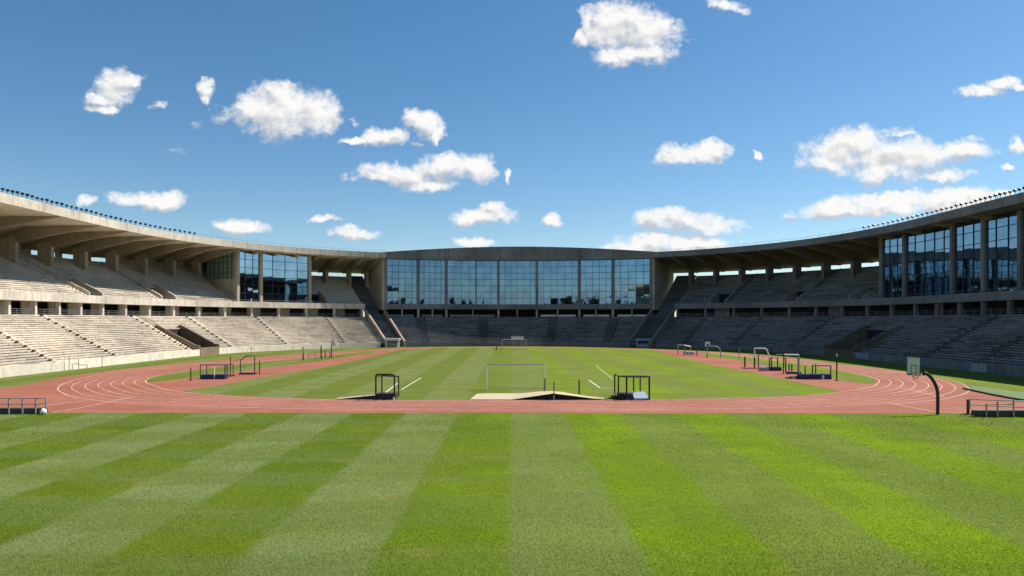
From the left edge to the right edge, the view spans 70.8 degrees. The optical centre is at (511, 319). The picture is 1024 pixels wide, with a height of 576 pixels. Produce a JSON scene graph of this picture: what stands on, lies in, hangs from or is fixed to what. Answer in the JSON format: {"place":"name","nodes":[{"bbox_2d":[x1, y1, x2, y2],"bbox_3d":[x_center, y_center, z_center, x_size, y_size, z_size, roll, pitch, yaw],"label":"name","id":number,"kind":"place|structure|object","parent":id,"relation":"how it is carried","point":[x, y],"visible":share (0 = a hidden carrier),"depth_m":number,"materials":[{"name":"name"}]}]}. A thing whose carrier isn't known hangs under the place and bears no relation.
{"place":"outdoors","nodes":[
{"label":"outdoors","id":0,"kind":"place"},
{"bbox_2d":[183,348,838,399],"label":"infield lawn","id":1,"kind":"structure","parent":0,"point":[450,373],"depth_m":86.06,"materials":[{"name":"green plant"}]},
{"bbox_2d":[337,394,374,398],"bbox_3d":[-13.792,6.805,63.830,3.402,0.390,0.960,0,0,0],"label":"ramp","id":2,"kind":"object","parent":1,"relation":"on","point":[372,396],"visible":0.79,"depth_m":63.38,"materials":[{"name":"rubber"}]},
{"bbox_2d":[375,373,398,399],"bbox_3d":[-11.067,5.848,63.810,1.814,2.304,1.578,0,0,6],"label":"throwing cage","id":3,"kind":"object","parent":1,"relation":"on","point":[394,395],"visible":1,"depth_m":63.19,"materials":[{"name":"black metal"}]},
{"bbox_2d":[386,367,609,391],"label":"pitch lines","id":4,"kind":"object","parent":1,"relation":"on","point":[419,378],"visible":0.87,"depth_m":78.00,"materials":[{"name":"white paint"}]},
{"bbox_2d":[486,364,544,389],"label":"football goal","id":5,"kind":"object","parent":1,"relation":"on","point":[515,372],"visible":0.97,"depth_m":73.27,"materials":[{"name":"white paint"}]},
{"bbox_2d":[470,391,605,399],"bbox_3d":[2.276,6.711,65.604,11.973,0.578,5.208,0,0,0],"label":"pit cover","id":6,"kind":"object","parent":1,"relation":"on","point":[529,395],"visible":1,"depth_m":63.89,"materials":[{"name":"rubber"}]},
{"bbox_2d":[578,380,579,394],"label":"post","id":7,"kind":"object","parent":1,"relation":"on","point":[578,387],"visible":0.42,"depth_m":66.27,"materials":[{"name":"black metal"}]},
{"bbox_2d":[604,394,618,399],"bbox_3d":[9.074,6.784,63.539,1.447,0.416,1.290,0,0,-36],"label":"grass tuft","id":8,"kind":"object","parent":1,"relation":"on","point":[615,396],"visible":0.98,"depth_m":63.52,"materials":[{"name":"green plant"}]},
{"bbox_2d":[614,374,649,399],"bbox_3d":[10.577,5.886,63.695,3.018,2.228,1.539,0,0,0],"label":"equipment cage","id":9,"kind":"object","parent":1,"relation":"on","point":[633,395],"visible":1,"depth_m":63.12,"materials":[{"name":"black metal"}]},
{"bbox_2d":[0,346,1023,575],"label":"lawn","id":10,"kind":"structure","parent":0,"point":[1003,382],"depth_m":29.56,"materials":[{"name":"green plant"}]},
{"bbox_2d":[0,398,47,413],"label":"field barrier","id":11,"kind":"object","parent":10,"relation":"on","point":[22,410],"visible":0.98,"depth_m":53.67,"materials":[{"name":"grey metal"}]},
{"bbox_2d":[40,408,46,414],"bbox_3d":[-34.633,6.766,53.200,0.460,0.460,0.460,0,0,0],"label":"ball","id":12,"kind":"object","parent":10,"relation":"on","point":[43,411],"visible":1,"depth_m":53.05,"materials":[{"name":"white plastic"}]},
{"bbox_2d":[69,356,87,369],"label":"wall gate","id":13,"kind":"structure","parent":10,"relation":"on","point":[75,363],"depth_m":99.98,"materials":[{"name":"white metal"}]},
{"bbox_2d":[384,338,400,346],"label":"kiosk","id":14,"kind":"object","parent":10,"relation":"on","point":[391,344],"visible":0.95,"depth_m":183.99,"materials":[{"name":"white paint"}]},
{"bbox_2d":[635,338,651,347],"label":"kiosk","id":15,"kind":"object","parent":10,"relation":"on","point":[642,345],"visible":1,"depth_m":182.83,"materials":[{"name":"blue metal"}]},
{"bbox_2d":[907,357,939,414],"bbox_3d":[30.270,4.859,53.161,2.578,4.287,0.742,0,0,-14],"label":"basketball hoop","id":16,"kind":"object","parent":10,"relation":"on","point":[913,367],"visible":1,"depth_m":53.12,"materials":[{"name":"black metal"}]},
{"bbox_2d":[963,399,970,414],"bbox_3d":[33.814,6.448,53.390,0.440,1.103,0.440,0,0,0],"label":"post","id":17,"kind":"object","parent":10,"relation":"on","point":[967,408],"visible":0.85,"depth_m":53.33,"materials":[{"name":"black metal"}]},
{"bbox_2d":[969,399,1023,416],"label":"field barrier","id":18,"kind":"object","parent":10,"relation":"on","point":[998,412],"visible":1,"depth_m":52.01,"materials":[{"name":"metal"}]},
{"bbox_2d":[969,386,1023,398],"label":"ground sheet","id":19,"kind":"object","parent":10,"relation":"on","point":[1005,392],"visible":0.92,"depth_m":69.78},
{"bbox_2d":[0,347,1023,413],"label":"running track","id":20,"kind":"structure","parent":0,"point":[49,391],"depth_m":63.36,"materials":[{"name":"rubber"}]},
{"bbox_2d":[200,364,227,378],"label":"hurdle cart","id":21,"kind":"object","parent":20,"relation":"on","point":[214,376],"visible":1,"depth_m":85.11,"materials":[{"name":"blue metal"}]},
{"bbox_2d":[226,356,234,375],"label":"hurdle rack","id":22,"kind":"object","parent":20,"relation":"on","point":[230,364],"visible":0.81,"depth_m":89.32,"materials":[{"name":"grey metal"}]},
{"bbox_2d":[238,355,256,374],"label":"gate frame","id":23,"kind":"object","parent":20,"relation":"on","point":[240,373],"visible":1,"depth_m":92.59,"materials":[{"name":"black metal"}]},
{"bbox_2d":[147,351,375,381],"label":"grass segment","id":24,"kind":"object","parent":20,"relation":"on","point":[194,373],"depth_m":105.98,"materials":[{"name":"green plant"}]},
{"bbox_2d":[331,339,335,357],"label":"disc sign","id":25,"kind":"object","parent":24,"relation":"on","point":[333,342],"visible":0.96,"depth_m":132.55,"materials":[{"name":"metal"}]},
{"bbox_2d":[52,351,968,412],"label":"track lane lines","id":26,"kind":"object","parent":20,"relation":"on","point":[549,401],"visible":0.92,"depth_m":64.13,"materials":[{"name":"paint"}]},
{"bbox_2d":[511,336,523,346],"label":"scoreboard","id":27,"kind":"object","parent":20,"relation":"on","point":[517,337],"visible":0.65,"depth_m":184.22,"materials":[{"name":"white paint"}]},
{"bbox_2d":[553,382,554,399],"bbox_3d":[3.675,6.195,63.000,0.220,1.610,0.220,0,0,0],"label":"post","id":28,"kind":"object","parent":20,"relation":"on","point":[553,390],"visible":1,"depth_m":62.98,"materials":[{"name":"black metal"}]},
{"bbox_2d":[677,345,693,354],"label":"gate frame","id":29,"kind":"object","parent":20,"relation":"on","point":[688,353],"visible":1,"depth_m":143.16,"materials":[{"name":"metal"}]},
{"bbox_2d":[742,348,769,368],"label":"hurdle rack","id":30,"kind":"object","parent":20,"relation":"on","point":[754,367],"visible":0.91,"depth_m":104.05,"materials":[{"name":"white metal"}]},
{"bbox_2d":[759,354,782,370],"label":"hurdle cart","id":31,"kind":"object","parent":20,"relation":"on","point":[771,368],"visible":0.93,"depth_m":98.98,"materials":[{"name":"blue paint"}]},
{"bbox_2d":[701,352,875,383],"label":"grass segment","id":32,"kind":"object","parent":20,"relation":"on","point":[850,377],"depth_m":101.70,"materials":[{"name":"green plant"}]},
{"bbox_2d":[705,342,720,357],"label":"basketball hoop","id":33,"kind":"object","parent":32,"relation":"on","point":[707,344],"visible":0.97,"depth_m":132.57,"materials":[{"name":"grey paint"}]},
{"bbox_2d":[785,376,797,378],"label":"landing mat","id":34,"kind":"object","parent":20,"relation":"on","point":[792,377],"visible":0.74,"depth_m":85.74,"materials":[{"name":"grey rubber"}]},
{"bbox_2d":[783,354,801,373],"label":"gate frame","id":35,"kind":"object","parent":20,"relation":"on","point":[798,364],"visible":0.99,"depth_m":93.24,"materials":[{"name":"white paint"}]},
{"bbox_2d":[797,364,831,378],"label":"hurdle cart","id":36,"kind":"object","parent":20,"relation":"on","point":[814,376],"visible":1,"depth_m":84.92,"materials":[{"name":"blue paint"}]},
{"bbox_2d":[835,354,838,380],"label":"post","id":37,"kind":"object","parent":20,"relation":"on","point":[836,367],"visible":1,"depth_m":82.85,"materials":[{"name":"black metal"}]},
{"bbox_2d":[963,388,1023,399],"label":"timber kerb","id":38,"kind":"structure","parent":20,"relation":"on","point":[998,395],"depth_m":66.54,"materials":[{"name":"brown wood"}]},
{"bbox_2d":[0,0,1023,316],"label":"sky","id":39,"kind":"structure","parent":0,"point":[349,125],"materials":[{"name":"blue"}]},
{"label":"ground","id":40,"kind":"structure","parent":0,"visible":0},
{"bbox_2d":[0,191,384,377],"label":"grandstand","id":41,"kind":"object","parent":40,"relation":"on","point":[141,294],"visible":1,"depth_m":151.44,"materials":[{"name":"concrete"}]},
{"bbox_2d":[206,252,234,279],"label":"window","id":42,"kind":"structure","parent":41,"relation":"in","point":[223,267],"depth_m":177.71,"materials":[{"name":"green glass"}]},
{"bbox_2d":[240,250,258,301],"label":"window","id":43,"kind":"structure","parent":41,"relation":"in","point":[249,262],"depth_m":177.66,"materials":[{"name":"blue glass"}]},
{"bbox_2d":[263,252,308,302],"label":"window","id":44,"kind":"structure","parent":41,"relation":"in","point":[285,277],"depth_m":185.65,"materials":[{"name":"blue glass"}]},
{"bbox_2d":[352,276,405,346],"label":"stairway","id":45,"kind":"object","parent":40,"relation":"on","point":[383,325],"visible":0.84,"depth_m":196.41,"materials":[{"name":"grey concrete"}]},
{"bbox_2d":[368,247,673,346],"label":"grandstand","id":46,"kind":"object","parent":40,"relation":"on","point":[536,296],"visible":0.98,"depth_m":203.44,"materials":[{"name":"grey concrete"}]},
{"bbox_2d":[387,259,416,303],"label":"window","id":47,"kind":"structure","parent":46,"relation":"in","point":[401,273],"depth_m":201.61,"materials":[{"name":"blue glass"}]},
{"bbox_2d":[420,260,444,303],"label":"window","id":48,"kind":"structure","parent":46,"relation":"in","point":[432,272],"depth_m":204.09,"materials":[{"name":"blue glass"}]},
{"bbox_2d":[448,260,496,303],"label":"window","id":49,"kind":"structure","parent":46,"relation":"in","point":[461,273],"depth_m":205.89,"materials":[{"name":"blue glass"}]},
{"bbox_2d":[500,261,534,303],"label":"window","id":50,"kind":"structure","parent":46,"relation":"in","point":[517,278],"depth_m":206.40,"materials":[{"name":"blue glass"}]},
{"bbox_2d":[538,260,577,303],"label":"window","id":51,"kind":"structure","parent":46,"relation":"in","point":[557,279],"depth_m":205.69,"materials":[{"name":"blue glass"}]},
{"bbox_2d":[581,260,610,303],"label":"window","id":52,"kind":"structure","parent":46,"relation":"in","point":[595,274],"depth_m":203.74,"materials":[{"name":"blue glass"}]},
{"bbox_2d":[614,258,648,303],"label":"window","id":53,"kind":"structure","parent":46,"relation":"in","point":[631,276],"depth_m":200.68,"materials":[{"name":"blue glass"}]},
{"bbox_2d":[628,275,695,346],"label":"stairway","id":54,"kind":"object","parent":40,"relation":"on","point":[652,326],"visible":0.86,"depth_m":194.69,"materials":[{"name":"grey concrete"}]},
{"bbox_2d":[651,190,1023,377],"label":"grandstand","id":55,"kind":"object","parent":40,"relation":"on","point":[943,290],"visible":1,"depth_m":143.66,"materials":[{"name":"grey concrete"}]},
{"bbox_2d":[856,353,868,359],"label":"wall panel","id":56,"kind":"structure","parent":55,"relation":"attached to","point":[862,356],"depth_m":127.01,"materials":[{"name":"metal"}]},
{"bbox_2d":[883,234,901,297],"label":"window","id":57,"kind":"structure","parent":55,"relation":"in","point":[892,249],"depth_m":145.71,"materials":[{"name":"blue glass"}]},
{"bbox_2d":[905,227,949,296],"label":"window","id":58,"kind":"structure","parent":55,"relation":"in","point":[928,253],"depth_m":134.93,"materials":[{"name":"blue glass"}]},
{"bbox_2d":[954,219,979,293],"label":"window","id":59,"kind":"structure","parent":55,"relation":"in","point":[967,233],"depth_m":123.61,"materials":[{"name":"blue glass"}]},
{"bbox_2d":[971,363,986,372],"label":"wall panel","id":60,"kind":"structure","parent":55,"relation":"attached to","point":[975,367],"depth_m":95.22,"materials":[{"name":"metal"}]},
{"bbox_2d":[986,209,1020,291],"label":"window","id":61,"kind":"structure","parent":55,"relation":"in","point":[1001,232],"depth_m":114.88,"materials":[{"name":"blue glass"}]},
{"bbox_2d":[1021,208,1023,289],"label":"window","id":62,"kind":"structure","parent":55,"relation":"in","point":[1023,208],"depth_m":110.07,"materials":[{"name":"blue glass"}]}
]}

